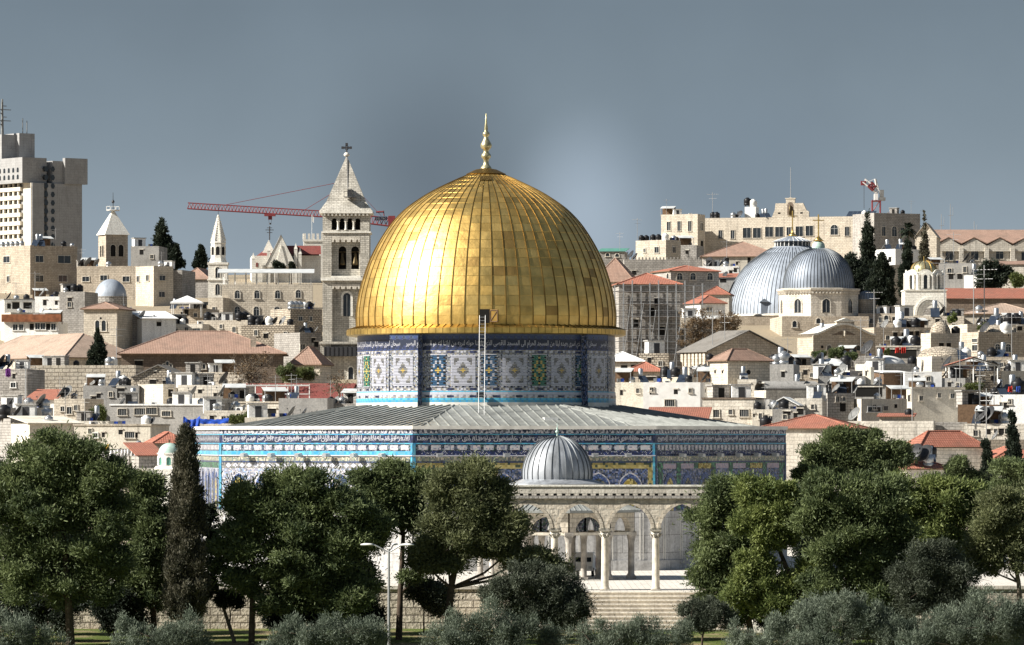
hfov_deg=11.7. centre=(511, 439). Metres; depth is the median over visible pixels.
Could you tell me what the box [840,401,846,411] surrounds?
doorway
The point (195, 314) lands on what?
window
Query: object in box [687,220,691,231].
window
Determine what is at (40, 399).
satellite dish
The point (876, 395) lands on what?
water tank
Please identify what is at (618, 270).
house
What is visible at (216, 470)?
arched window
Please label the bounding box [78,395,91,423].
aerial
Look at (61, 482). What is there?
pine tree
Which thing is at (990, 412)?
satellite dish
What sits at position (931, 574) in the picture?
olive tree
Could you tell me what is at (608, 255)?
flat house
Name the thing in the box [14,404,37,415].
roof hut
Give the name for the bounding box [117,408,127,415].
window
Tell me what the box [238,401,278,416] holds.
stone house
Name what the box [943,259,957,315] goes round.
aerial
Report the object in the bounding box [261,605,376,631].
bush
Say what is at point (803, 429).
long house
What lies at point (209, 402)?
roof hut
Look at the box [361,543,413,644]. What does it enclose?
street lamp
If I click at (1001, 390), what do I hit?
solar heater
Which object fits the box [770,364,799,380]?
flat house
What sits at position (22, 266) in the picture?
apartment block
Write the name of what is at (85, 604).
pine tree
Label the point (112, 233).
bell tower
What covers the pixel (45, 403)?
water tank
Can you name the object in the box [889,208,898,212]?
roof hut
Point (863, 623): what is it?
olive bush
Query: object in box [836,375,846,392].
solar heater
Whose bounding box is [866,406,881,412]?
window
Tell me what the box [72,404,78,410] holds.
window
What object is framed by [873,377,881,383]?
water tank
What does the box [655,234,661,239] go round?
water tank
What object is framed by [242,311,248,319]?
water tank
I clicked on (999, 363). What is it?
roof hut
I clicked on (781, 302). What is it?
window
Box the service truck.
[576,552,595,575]
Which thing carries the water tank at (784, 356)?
on the flat house at (783, 372)
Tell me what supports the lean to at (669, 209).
on the institution wing at (676, 225)
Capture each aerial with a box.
[25,362,25,398]
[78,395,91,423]
[111,326,122,357]
[712,308,712,344]
[721,314,732,338]
[852,317,866,355]
[900,369,923,420]
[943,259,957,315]
[950,232,960,260]
[950,348,969,355]
[961,270,985,323]
[975,388,997,437]
[978,265,996,319]
[1002,314,1021,356]
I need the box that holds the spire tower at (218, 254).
[207,215,228,297]
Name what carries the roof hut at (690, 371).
on the flat house at (664, 379)
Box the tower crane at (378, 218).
[187,183,394,226]
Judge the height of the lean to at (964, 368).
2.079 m
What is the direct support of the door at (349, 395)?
in the roof hut at (352, 396)
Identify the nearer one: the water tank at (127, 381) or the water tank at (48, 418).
the water tank at (48, 418)
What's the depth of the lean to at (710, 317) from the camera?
774.99 m
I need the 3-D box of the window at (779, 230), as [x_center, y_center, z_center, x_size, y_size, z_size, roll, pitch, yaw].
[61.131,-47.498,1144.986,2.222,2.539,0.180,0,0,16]
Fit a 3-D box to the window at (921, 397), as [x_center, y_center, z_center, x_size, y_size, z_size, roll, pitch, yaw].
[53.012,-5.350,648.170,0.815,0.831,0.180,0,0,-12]
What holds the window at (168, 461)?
in the domed kiosk
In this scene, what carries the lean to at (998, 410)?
on the flat house at (977, 431)
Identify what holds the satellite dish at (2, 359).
on the block house at (14, 384)
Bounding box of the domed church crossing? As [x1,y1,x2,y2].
[777,214,859,316]
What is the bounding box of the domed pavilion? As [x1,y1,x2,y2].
[476,424,640,579]
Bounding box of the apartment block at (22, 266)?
[0,245,76,294]
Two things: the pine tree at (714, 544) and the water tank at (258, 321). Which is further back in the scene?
the water tank at (258, 321)
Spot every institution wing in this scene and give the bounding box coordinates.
[661,214,704,253]
[853,213,919,258]
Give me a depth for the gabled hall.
703.63 m
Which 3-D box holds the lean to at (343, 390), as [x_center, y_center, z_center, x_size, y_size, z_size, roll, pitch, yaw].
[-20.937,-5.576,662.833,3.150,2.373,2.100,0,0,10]
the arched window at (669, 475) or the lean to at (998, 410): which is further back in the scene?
the lean to at (998, 410)
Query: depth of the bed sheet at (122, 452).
545.04 m
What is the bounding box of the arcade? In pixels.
[494,485,705,590]
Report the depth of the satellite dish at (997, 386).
641.25 m
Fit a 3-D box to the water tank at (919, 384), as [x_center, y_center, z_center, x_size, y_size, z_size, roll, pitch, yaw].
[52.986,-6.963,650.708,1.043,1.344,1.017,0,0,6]
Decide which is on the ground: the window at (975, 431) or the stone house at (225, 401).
the stone house at (225, 401)
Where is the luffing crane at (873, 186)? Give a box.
[861,178,885,212]
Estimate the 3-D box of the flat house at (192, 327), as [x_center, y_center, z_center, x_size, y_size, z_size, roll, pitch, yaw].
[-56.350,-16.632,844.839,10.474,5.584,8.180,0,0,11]
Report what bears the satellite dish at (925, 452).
on the house at (918, 466)
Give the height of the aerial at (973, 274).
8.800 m
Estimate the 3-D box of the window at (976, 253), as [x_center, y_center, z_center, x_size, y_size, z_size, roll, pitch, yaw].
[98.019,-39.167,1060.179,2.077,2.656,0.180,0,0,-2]
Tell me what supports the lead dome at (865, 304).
on the stone building at (876, 319)
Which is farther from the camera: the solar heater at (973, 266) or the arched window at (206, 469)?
the solar heater at (973, 266)
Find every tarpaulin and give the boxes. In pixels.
[183,416,199,427]
[200,418,228,423]
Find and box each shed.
[855,384,886,398]
[874,370,905,398]
[876,346,921,363]
[958,405,999,423]
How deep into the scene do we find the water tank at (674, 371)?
673.72 m
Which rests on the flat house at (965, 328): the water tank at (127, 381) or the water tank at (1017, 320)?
the water tank at (1017, 320)
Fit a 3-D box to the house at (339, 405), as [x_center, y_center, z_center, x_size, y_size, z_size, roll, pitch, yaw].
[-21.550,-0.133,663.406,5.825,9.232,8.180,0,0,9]
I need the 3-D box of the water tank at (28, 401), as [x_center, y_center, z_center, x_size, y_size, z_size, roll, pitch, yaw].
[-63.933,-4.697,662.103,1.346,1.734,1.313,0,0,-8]
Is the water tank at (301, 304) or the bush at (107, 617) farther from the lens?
the water tank at (301, 304)
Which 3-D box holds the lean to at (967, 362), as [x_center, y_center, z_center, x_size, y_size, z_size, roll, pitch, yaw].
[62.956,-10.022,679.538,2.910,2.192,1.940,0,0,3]
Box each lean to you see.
[27,355,43,364]
[32,288,47,298]
[39,236,53,245]
[42,310,62,323]
[81,258,95,265]
[86,374,105,385]
[214,360,234,371]
[222,384,245,397]
[261,387,287,400]
[341,389,356,395]
[615,368,633,381]
[660,206,675,216]
[677,236,693,244]
[691,366,709,376]
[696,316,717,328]
[697,367,709,381]
[790,354,811,358]
[818,362,841,374]
[828,377,855,392]
[839,345,856,351]
[886,385,910,398]
[908,378,925,386]
[919,318,927,327]
[928,257,943,264]
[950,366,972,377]
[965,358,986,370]
[975,406,1003,423]
[980,393,993,404]
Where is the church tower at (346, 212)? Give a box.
[319,143,373,379]
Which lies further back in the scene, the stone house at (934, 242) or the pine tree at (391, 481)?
the stone house at (934, 242)
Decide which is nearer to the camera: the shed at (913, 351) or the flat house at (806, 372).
the flat house at (806, 372)
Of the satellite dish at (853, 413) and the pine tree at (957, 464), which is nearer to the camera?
the pine tree at (957, 464)
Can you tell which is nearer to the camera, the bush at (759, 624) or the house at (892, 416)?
the bush at (759, 624)
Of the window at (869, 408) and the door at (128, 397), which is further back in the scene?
the door at (128, 397)
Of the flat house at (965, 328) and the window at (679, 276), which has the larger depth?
the window at (679, 276)
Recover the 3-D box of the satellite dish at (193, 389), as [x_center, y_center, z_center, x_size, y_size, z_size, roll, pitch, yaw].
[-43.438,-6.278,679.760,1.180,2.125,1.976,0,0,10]
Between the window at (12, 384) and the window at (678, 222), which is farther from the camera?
the window at (678, 222)
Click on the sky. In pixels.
(612, 110)
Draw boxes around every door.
[7,398,11,407]
[22,407,28,415]
[47,358,51,364]
[81,413,85,420]
[126,395,131,403]
[177,316,181,323]
[178,395,183,403]
[181,375,186,384]
[190,365,194,371]
[203,377,208,384]
[210,400,215,409]
[240,390,243,397]
[255,406,261,416]
[348,394,352,403]
[654,343,659,352]
[719,388,724,396]
[738,387,744,396]
[818,367,823,375]
[872,361,877,369]
[905,308,908,315]
[968,393,973,404]
[1016,362,1020,370]
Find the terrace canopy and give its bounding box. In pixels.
[170,296,203,317]
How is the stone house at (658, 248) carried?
on the ground
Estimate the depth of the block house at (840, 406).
640.51 m
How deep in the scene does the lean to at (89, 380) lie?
700.22 m
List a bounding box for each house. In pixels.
[0,299,34,312]
[0,312,36,340]
[0,333,123,368]
[0,369,44,405]
[0,418,26,461]
[1,314,67,342]
[7,416,83,463]
[11,408,52,415]
[23,389,60,415]
[30,365,142,398]
[35,296,58,312]
[54,399,103,419]
[59,292,97,333]
[73,424,169,448]
[80,302,135,349]
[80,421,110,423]
[83,385,139,420]
[101,449,129,493]
[109,404,224,433]
[117,331,288,382]
[123,442,158,467]
[131,364,181,384]
[132,311,177,344]
[132,315,138,346]
[136,266,172,305]
[137,384,177,403]
[145,431,176,448]
[168,308,218,323]
[173,270,194,304]
[176,324,208,330]
[178,385,254,397]
[192,267,207,297]
[192,398,244,409]
[197,320,247,334]
[197,372,261,384]
[204,410,246,425]
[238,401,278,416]
[241,325,304,347]
[244,383,356,403]
[245,417,276,422]
[270,309,321,340]
[274,333,320,366]
[279,398,336,414]
[289,346,333,382]
[334,404,355,407]
[598,248,629,266]
[606,258,634,288]
[615,351,646,367]
[615,382,642,407]
[631,361,660,381]
[636,240,680,258]
[639,353,669,367]
[643,382,704,408]
[649,407,711,418]
[650,265,720,314]
[661,377,696,381]
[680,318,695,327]
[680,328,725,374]
[681,245,703,265]
[683,295,727,319]
[698,266,739,272]
[700,241,765,270]
[700,286,734,315]
[701,397,765,424]
[702,382,712,396]
[705,348,773,384]
[719,273,738,291]
[737,379,760,396]
[752,409,771,425]
[754,381,817,399]
[763,414,871,486]
[765,399,775,408]
[768,397,803,408]
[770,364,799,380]
[772,407,805,422]
[795,398,826,415]
[800,365,817,382]
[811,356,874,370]
[818,376,865,392]
[825,358,847,370]
[826,393,853,421]
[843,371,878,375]
[854,399,906,420]
[855,355,914,371]
[862,327,930,355]
[862,367,873,383]
[875,249,919,264]
[876,413,916,420]
[890,265,938,304]
[899,461,944,508]
[903,372,941,386]
[904,316,963,327]
[906,387,964,421]
[908,430,982,530]
[914,223,940,256]
[916,346,976,371]
[921,321,959,350]
[938,371,1000,404]
[939,263,975,287]
[942,378,969,389]
[945,288,1023,312]
[948,324,1023,341]
[961,325,1023,356]
[964,275,976,287]
[964,303,1023,323]
[964,424,1023,439]
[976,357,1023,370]
[978,440,1023,449]
[990,394,1023,423]
[992,446,1023,540]
[999,261,1023,287]
[1001,371,1023,394]
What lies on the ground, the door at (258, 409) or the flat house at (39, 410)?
the flat house at (39, 410)
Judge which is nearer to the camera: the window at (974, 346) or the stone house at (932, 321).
the window at (974, 346)
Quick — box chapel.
[797,318,875,355]
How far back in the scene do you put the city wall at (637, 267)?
1000.11 m
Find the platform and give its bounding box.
[122,544,1023,624]
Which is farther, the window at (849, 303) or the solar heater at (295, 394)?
the window at (849, 303)
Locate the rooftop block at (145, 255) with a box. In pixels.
[131,246,166,265]
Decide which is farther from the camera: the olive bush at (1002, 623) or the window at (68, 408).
the window at (68, 408)
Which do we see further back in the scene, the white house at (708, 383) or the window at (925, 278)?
the window at (925, 278)
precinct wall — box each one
[124,468,171,544]
[848,421,934,441]
[935,422,966,431]
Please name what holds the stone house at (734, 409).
on the ground
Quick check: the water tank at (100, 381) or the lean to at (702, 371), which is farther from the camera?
the water tank at (100, 381)
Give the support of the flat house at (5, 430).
on the ground
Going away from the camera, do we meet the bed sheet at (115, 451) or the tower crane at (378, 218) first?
the bed sheet at (115, 451)
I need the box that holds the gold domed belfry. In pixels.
[901,256,946,315]
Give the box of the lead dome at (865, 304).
[858,291,875,312]
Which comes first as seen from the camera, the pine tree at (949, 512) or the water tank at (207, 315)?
the pine tree at (949, 512)
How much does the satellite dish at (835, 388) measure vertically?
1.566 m
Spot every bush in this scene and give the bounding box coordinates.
[0,584,83,637]
[0,604,76,644]
[83,584,163,636]
[88,404,107,420]
[108,604,219,644]
[227,411,246,424]
[254,608,400,644]
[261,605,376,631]
[275,362,296,378]
[280,366,321,382]
[357,594,390,629]
[417,591,549,644]
[532,611,697,644]
[717,591,842,644]
[752,594,823,632]
[783,587,921,644]
[789,461,848,483]
[811,350,826,358]
[827,345,845,358]
[843,350,858,360]
[854,592,933,638]
[883,347,893,355]
[893,623,947,644]
[907,582,1023,644]
[947,312,959,323]
[960,381,985,391]
[1008,271,1023,287]
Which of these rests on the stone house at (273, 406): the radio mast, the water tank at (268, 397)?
the water tank at (268, 397)
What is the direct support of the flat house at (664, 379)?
on the ground
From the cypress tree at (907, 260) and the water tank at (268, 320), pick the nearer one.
the water tank at (268, 320)
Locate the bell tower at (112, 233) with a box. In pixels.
[97,200,129,265]
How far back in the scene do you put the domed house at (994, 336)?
746.61 m
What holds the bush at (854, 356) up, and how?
on the ground
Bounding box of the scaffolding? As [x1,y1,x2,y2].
[613,280,705,373]
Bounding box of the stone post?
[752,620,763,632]
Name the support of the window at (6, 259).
in the apartment block at (22, 266)
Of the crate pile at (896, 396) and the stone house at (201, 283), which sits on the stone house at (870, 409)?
the crate pile at (896, 396)
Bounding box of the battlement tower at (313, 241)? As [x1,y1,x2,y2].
[303,216,322,276]
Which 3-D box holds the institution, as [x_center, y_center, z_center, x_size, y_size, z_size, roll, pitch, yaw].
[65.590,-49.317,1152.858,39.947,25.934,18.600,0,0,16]
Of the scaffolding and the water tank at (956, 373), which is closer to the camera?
the water tank at (956, 373)
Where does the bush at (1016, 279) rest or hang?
on the ground
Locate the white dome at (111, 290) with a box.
[95,279,126,306]
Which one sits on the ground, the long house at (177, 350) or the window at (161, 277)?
the long house at (177, 350)
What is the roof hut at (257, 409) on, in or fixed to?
on the stone house at (249, 419)
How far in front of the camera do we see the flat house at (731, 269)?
964.65 m
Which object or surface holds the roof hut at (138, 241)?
on the rooftop block at (145, 255)
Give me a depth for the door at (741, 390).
614.68 m
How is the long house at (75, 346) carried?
on the ground
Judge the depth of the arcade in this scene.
369.55 m
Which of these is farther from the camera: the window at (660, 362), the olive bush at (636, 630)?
the window at (660, 362)
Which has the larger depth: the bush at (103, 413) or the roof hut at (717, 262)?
the roof hut at (717, 262)
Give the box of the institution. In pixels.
[705,167,875,257]
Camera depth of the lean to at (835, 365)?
671.89 m
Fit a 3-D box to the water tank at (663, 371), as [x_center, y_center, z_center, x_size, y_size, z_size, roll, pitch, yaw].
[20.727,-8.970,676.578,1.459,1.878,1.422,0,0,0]
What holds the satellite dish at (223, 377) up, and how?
on the stone house at (200, 391)
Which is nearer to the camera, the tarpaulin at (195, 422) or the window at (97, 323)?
the tarpaulin at (195, 422)
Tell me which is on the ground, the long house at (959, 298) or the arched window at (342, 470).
the long house at (959, 298)
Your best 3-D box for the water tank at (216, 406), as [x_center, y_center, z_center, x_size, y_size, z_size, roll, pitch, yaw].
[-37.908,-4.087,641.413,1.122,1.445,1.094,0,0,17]
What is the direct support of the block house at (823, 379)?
on the ground
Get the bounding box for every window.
[3,256,10,262]
[9,382,16,387]
[12,324,17,330]
[18,324,23,330]
[34,255,43,262]
[34,322,40,329]
[35,275,43,281]
[40,322,45,329]
[50,323,56,330]
[57,255,71,263]
[58,275,66,281]
[59,406,65,411]
[65,406,72,414]
[66,301,71,307]
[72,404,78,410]
[81,276,89,281]
[87,428,91,434]
[94,319,100,331]
[100,275,107,280]
[100,319,106,331]
[107,391,113,397]
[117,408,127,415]
[122,276,129,281]
[123,431,135,438]
[133,407,145,415]
[136,275,139,282]
[145,407,157,414]
[158,275,165,280]
[158,291,165,297]
[158,456,162,464]
[161,410,171,416]
[165,456,171,464]
[192,312,197,317]
[205,468,207,503]
[208,468,210,501]
[212,469,214,504]
[215,266,220,277]
[215,283,220,294]
[215,469,217,508]
[228,469,249,483]
[233,290,240,298]
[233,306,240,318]
[253,290,260,298]
[253,306,259,314]
[253,469,274,485]
[274,290,280,298]
[294,289,301,298]
[299,343,305,349]
[329,469,351,487]
[341,291,352,315]
[347,366,353,378]
[363,355,369,386]
[430,354,445,386]
[481,354,496,385]
[497,470,516,481]
[532,354,546,386]
[576,356,581,386]
[593,470,612,484]
[608,355,610,386]
[616,469,643,510]
[635,388,640,393]
[654,246,658,252]
[657,360,662,366]
[663,399,675,406]
[663,469,675,510]
[666,221,670,230]
[676,272,683,280]
[677,221,680,230]
[681,469,693,509]
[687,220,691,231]
[689,272,696,280]
[698,469,711,484]
[706,272,713,280]
[712,409,720,417]
[716,469,728,476]
[718,230,722,238]
[727,409,733,414]
[730,230,734,238]
[733,469,745,475]
[738,409,749,417]
[742,227,750,238]
[750,469,762,477]
[752,227,760,238]
[757,412,762,419]
[764,226,773,237]
[767,468,778,480]
[774,226,783,237]
[780,299,782,312]
[782,414,787,419]
[786,227,790,235]
[791,320,797,327]
[794,298,801,312]
[795,226,803,236]
[805,225,813,235]
[810,404,815,409]
[815,317,821,323]
[822,298,830,312]
[830,224,838,234]
[835,396,840,402]
[844,226,849,235]
[847,298,852,312]
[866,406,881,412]
[881,226,885,235]
[882,405,888,410]
[883,314,889,320]
[891,226,897,236]
[903,273,905,288]
[908,273,914,288]
[919,395,923,400]
[921,273,929,288]
[935,273,941,288]
[936,392,941,397]
[945,251,952,260]
[947,268,951,273]
[949,393,955,398]
[970,251,979,260]
[971,338,977,342]
[971,344,977,351]
[972,429,978,436]
[994,343,1000,352]
[995,251,1004,259]
[1005,343,1012,352]
[1020,251,1023,260]
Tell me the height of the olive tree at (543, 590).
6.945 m
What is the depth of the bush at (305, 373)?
711.29 m
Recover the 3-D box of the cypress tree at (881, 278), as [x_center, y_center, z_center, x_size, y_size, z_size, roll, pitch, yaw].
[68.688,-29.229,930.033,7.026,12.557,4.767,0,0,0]
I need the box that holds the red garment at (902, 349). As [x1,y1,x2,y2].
[900,347,905,352]
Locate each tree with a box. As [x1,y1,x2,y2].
[0,419,143,644]
[0,455,109,630]
[85,327,107,364]
[114,465,171,630]
[152,217,175,259]
[155,421,213,624]
[167,243,185,269]
[191,244,210,268]
[202,498,247,641]
[204,454,400,644]
[228,349,275,387]
[261,488,383,596]
[271,259,286,283]
[288,261,296,283]
[323,370,351,396]
[341,453,434,639]
[399,449,578,642]
[403,576,463,634]
[474,554,604,634]
[672,469,776,634]
[672,593,739,644]
[676,308,716,346]
[708,310,741,331]
[713,469,828,633]
[782,463,927,644]
[788,490,833,595]
[793,422,920,476]
[844,250,871,291]
[855,208,876,268]
[863,248,899,305]
[880,532,988,625]
[881,465,991,616]
[897,225,912,298]
[899,222,916,239]
[918,210,930,260]
[940,453,989,488]
[957,478,1023,644]
[974,258,1013,287]
[979,436,996,487]
[986,453,1023,566]
[1004,409,1023,459]
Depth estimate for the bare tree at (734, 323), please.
751.29 m
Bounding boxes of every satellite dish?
[0,354,4,363]
[13,406,20,415]
[36,394,45,406]
[56,386,64,398]
[61,385,71,396]
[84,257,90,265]
[90,377,97,385]
[188,386,196,397]
[216,385,224,395]
[219,372,227,383]
[279,316,285,324]
[287,406,294,415]
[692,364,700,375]
[736,211,742,217]
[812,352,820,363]
[832,384,839,392]
[836,364,846,374]
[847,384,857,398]
[848,407,859,420]
[861,340,872,353]
[881,319,887,326]
[911,443,921,464]
[916,444,931,461]
[941,356,951,370]
[973,406,987,423]
[980,322,989,331]
[980,406,993,423]
[991,431,997,439]
[993,380,1002,391]
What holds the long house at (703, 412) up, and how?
on the ground
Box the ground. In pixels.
[0,275,1019,644]
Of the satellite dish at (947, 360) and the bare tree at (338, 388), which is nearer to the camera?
the satellite dish at (947, 360)
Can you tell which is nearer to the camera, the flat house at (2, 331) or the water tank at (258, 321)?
the water tank at (258, 321)
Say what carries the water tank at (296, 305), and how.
on the stone house at (312, 318)
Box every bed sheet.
[109,449,118,455]
[120,449,128,456]
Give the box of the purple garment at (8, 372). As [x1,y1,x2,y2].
[5,368,10,376]
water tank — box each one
[0,404,10,420]
[23,398,33,403]
[41,399,49,407]
[41,408,51,415]
[44,415,52,420]
[70,284,77,291]
[77,284,82,291]
[98,378,105,385]
[105,357,112,364]
[112,357,117,364]
[118,375,127,385]
[125,378,130,384]
[141,415,150,423]
[195,374,199,384]
[203,312,211,319]
[213,403,219,409]
[231,401,239,409]
[235,311,243,320]
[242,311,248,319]
[246,394,253,400]
[248,315,256,324]
[252,393,258,398]
[255,318,261,324]
[265,316,272,324]
[265,394,272,400]
[287,301,294,310]
[287,319,293,324]
[294,301,298,308]
[298,301,303,308]
[307,301,312,308]
[338,396,345,403]
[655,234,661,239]
[660,366,668,376]
[662,233,668,239]
[670,367,679,376]
[685,375,692,381]
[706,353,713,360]
[714,212,719,217]
[730,212,735,217]
[744,197,750,206]
[750,199,756,206]
[753,402,761,408]
[760,416,770,425]
[769,401,778,408]
[772,354,778,363]
[778,351,789,363]
[779,400,788,408]
[788,356,793,363]
[794,358,800,364]
[833,368,841,375]
[840,355,851,369]
[857,378,864,383]
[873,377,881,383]
[874,393,880,398]
[891,336,900,345]
[893,319,901,326]
[905,408,911,414]
[907,356,916,365]
[910,335,920,345]
[911,317,919,326]
[913,366,919,371]
[916,381,923,386]
[923,454,933,465]
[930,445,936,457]
[950,366,962,377]
[951,326,959,332]
[954,309,960,315]
[962,349,970,355]
[972,395,978,404]
[975,305,982,312]
[977,351,983,356]
[987,347,995,356]
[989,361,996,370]
[998,412,1009,423]
[1000,322,1010,335]
[1004,313,1013,323]
[1005,363,1010,370]
[1011,378,1023,394]
[1013,313,1020,323]
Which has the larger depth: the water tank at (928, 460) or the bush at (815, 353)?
the bush at (815, 353)
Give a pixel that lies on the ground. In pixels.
(240, 635)
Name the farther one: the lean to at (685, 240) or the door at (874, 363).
the lean to at (685, 240)
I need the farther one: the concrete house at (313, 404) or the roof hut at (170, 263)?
the roof hut at (170, 263)
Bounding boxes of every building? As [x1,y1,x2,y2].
[77,266,136,299]
[208,298,229,312]
[217,269,313,319]
[612,273,682,368]
[728,317,775,324]
[770,316,868,336]
[858,313,895,327]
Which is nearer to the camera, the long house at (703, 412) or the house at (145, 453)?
the house at (145, 453)
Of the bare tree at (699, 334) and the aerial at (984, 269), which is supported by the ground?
the bare tree at (699, 334)
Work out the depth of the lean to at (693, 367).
676.38 m
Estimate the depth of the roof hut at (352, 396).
662.23 m
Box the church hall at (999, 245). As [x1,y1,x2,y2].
[935,230,1023,269]
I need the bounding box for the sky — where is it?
[0,0,1023,274]
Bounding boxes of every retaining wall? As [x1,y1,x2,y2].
[8,585,490,628]
[793,585,1023,628]
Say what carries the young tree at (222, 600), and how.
on the ground
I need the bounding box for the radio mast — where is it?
[948,204,952,229]
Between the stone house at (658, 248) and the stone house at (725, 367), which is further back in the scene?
the stone house at (658, 248)
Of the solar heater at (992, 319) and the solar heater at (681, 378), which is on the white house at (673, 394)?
the solar heater at (681, 378)
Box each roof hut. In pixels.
[0,395,22,407]
[14,360,30,367]
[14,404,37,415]
[42,356,51,364]
[51,355,69,364]
[60,284,71,291]
[75,411,93,420]
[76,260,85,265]
[118,391,138,403]
[131,238,145,245]
[164,261,174,268]
[168,372,175,383]
[171,391,193,403]
[172,314,186,323]
[175,372,196,387]
[185,362,201,371]
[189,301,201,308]
[196,373,214,384]
[202,396,222,412]
[207,363,222,371]
[212,313,220,319]
[221,312,233,319]
[230,388,249,400]
[246,403,268,416]
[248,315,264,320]
[343,391,356,403]
[643,340,665,352]
[672,209,681,213]
[681,308,697,317]
[688,367,696,376]
[702,260,714,265]
[705,384,730,396]
[715,260,720,265]
[729,384,751,396]
[799,358,810,364]
[805,384,826,400]
[812,364,832,378]
[866,358,885,372]
[876,306,890,312]
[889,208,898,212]
[894,305,914,318]
[901,318,918,326]
[954,390,980,407]
[985,360,1001,370]
[1007,360,1023,370]
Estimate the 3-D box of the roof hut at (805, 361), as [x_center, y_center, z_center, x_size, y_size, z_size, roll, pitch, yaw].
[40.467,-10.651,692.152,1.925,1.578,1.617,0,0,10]
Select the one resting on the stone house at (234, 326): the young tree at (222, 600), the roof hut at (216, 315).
the roof hut at (216, 315)
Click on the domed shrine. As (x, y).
(485, 322)
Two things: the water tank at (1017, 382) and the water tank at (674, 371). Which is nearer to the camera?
the water tank at (1017, 382)
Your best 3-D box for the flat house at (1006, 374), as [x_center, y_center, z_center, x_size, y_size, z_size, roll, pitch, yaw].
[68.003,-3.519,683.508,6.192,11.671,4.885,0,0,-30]
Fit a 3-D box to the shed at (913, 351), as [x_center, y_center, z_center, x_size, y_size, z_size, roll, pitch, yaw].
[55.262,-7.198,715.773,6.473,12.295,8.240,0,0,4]
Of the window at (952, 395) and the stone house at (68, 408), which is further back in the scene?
the stone house at (68, 408)
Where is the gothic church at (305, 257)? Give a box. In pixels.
[250,226,320,282]
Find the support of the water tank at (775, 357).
on the flat house at (783, 372)
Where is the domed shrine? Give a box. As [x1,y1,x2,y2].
[193,114,788,570]
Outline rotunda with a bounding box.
[729,211,812,316]
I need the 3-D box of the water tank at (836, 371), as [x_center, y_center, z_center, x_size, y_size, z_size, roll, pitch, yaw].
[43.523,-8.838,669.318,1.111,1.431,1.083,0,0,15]
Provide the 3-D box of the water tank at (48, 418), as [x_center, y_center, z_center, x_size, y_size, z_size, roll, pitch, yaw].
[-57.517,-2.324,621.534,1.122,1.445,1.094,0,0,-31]
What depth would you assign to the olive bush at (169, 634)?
328.60 m
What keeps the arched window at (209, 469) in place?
in the domed shrine
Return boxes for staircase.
[494,591,746,631]
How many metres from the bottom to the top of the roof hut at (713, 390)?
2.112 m
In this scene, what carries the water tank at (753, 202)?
on the institution
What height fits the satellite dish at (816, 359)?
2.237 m
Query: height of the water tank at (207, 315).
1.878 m
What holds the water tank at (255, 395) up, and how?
on the stone house at (273, 406)
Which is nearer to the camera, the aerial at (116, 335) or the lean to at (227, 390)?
the lean to at (227, 390)
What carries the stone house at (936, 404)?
on the ground
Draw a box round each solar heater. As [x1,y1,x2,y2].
[0,354,9,368]
[31,234,39,245]
[38,234,44,245]
[92,405,99,420]
[108,370,120,386]
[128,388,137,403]
[165,370,173,383]
[290,386,298,397]
[304,323,310,332]
[638,368,648,381]
[667,362,673,378]
[676,366,686,381]
[740,366,747,378]
[764,208,770,217]
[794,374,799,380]
[813,385,822,397]
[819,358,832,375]
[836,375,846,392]
[874,348,882,357]
[885,239,891,248]
[896,239,902,248]
[899,311,905,326]
[902,329,912,347]
[930,300,939,316]
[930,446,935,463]
[957,341,966,358]
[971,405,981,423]
[972,264,977,273]
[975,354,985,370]
[987,308,998,324]
[995,342,1005,356]
[997,379,1008,395]
[999,374,1014,394]
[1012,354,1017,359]
[1019,311,1023,323]
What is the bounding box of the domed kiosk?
[148,440,176,504]
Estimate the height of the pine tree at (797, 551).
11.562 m
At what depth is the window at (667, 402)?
639.63 m
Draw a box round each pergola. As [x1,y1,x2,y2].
[246,384,309,397]
[945,357,998,382]
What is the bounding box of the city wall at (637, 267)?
[623,257,700,275]
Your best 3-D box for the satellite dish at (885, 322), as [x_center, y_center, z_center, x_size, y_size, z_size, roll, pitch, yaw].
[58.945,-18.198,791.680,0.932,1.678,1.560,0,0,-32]
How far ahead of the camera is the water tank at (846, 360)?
692.14 m
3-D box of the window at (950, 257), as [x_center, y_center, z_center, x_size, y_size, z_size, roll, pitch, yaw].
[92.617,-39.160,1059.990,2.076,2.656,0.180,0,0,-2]
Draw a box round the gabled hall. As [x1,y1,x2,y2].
[676,330,791,374]
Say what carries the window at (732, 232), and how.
in the institution
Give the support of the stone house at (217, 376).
on the ground
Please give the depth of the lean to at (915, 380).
651.50 m
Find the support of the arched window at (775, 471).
in the domed shrine
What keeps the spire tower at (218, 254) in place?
on the ground
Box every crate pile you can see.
[268,413,275,416]
[892,395,902,398]
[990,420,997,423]
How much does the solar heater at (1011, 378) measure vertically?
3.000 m

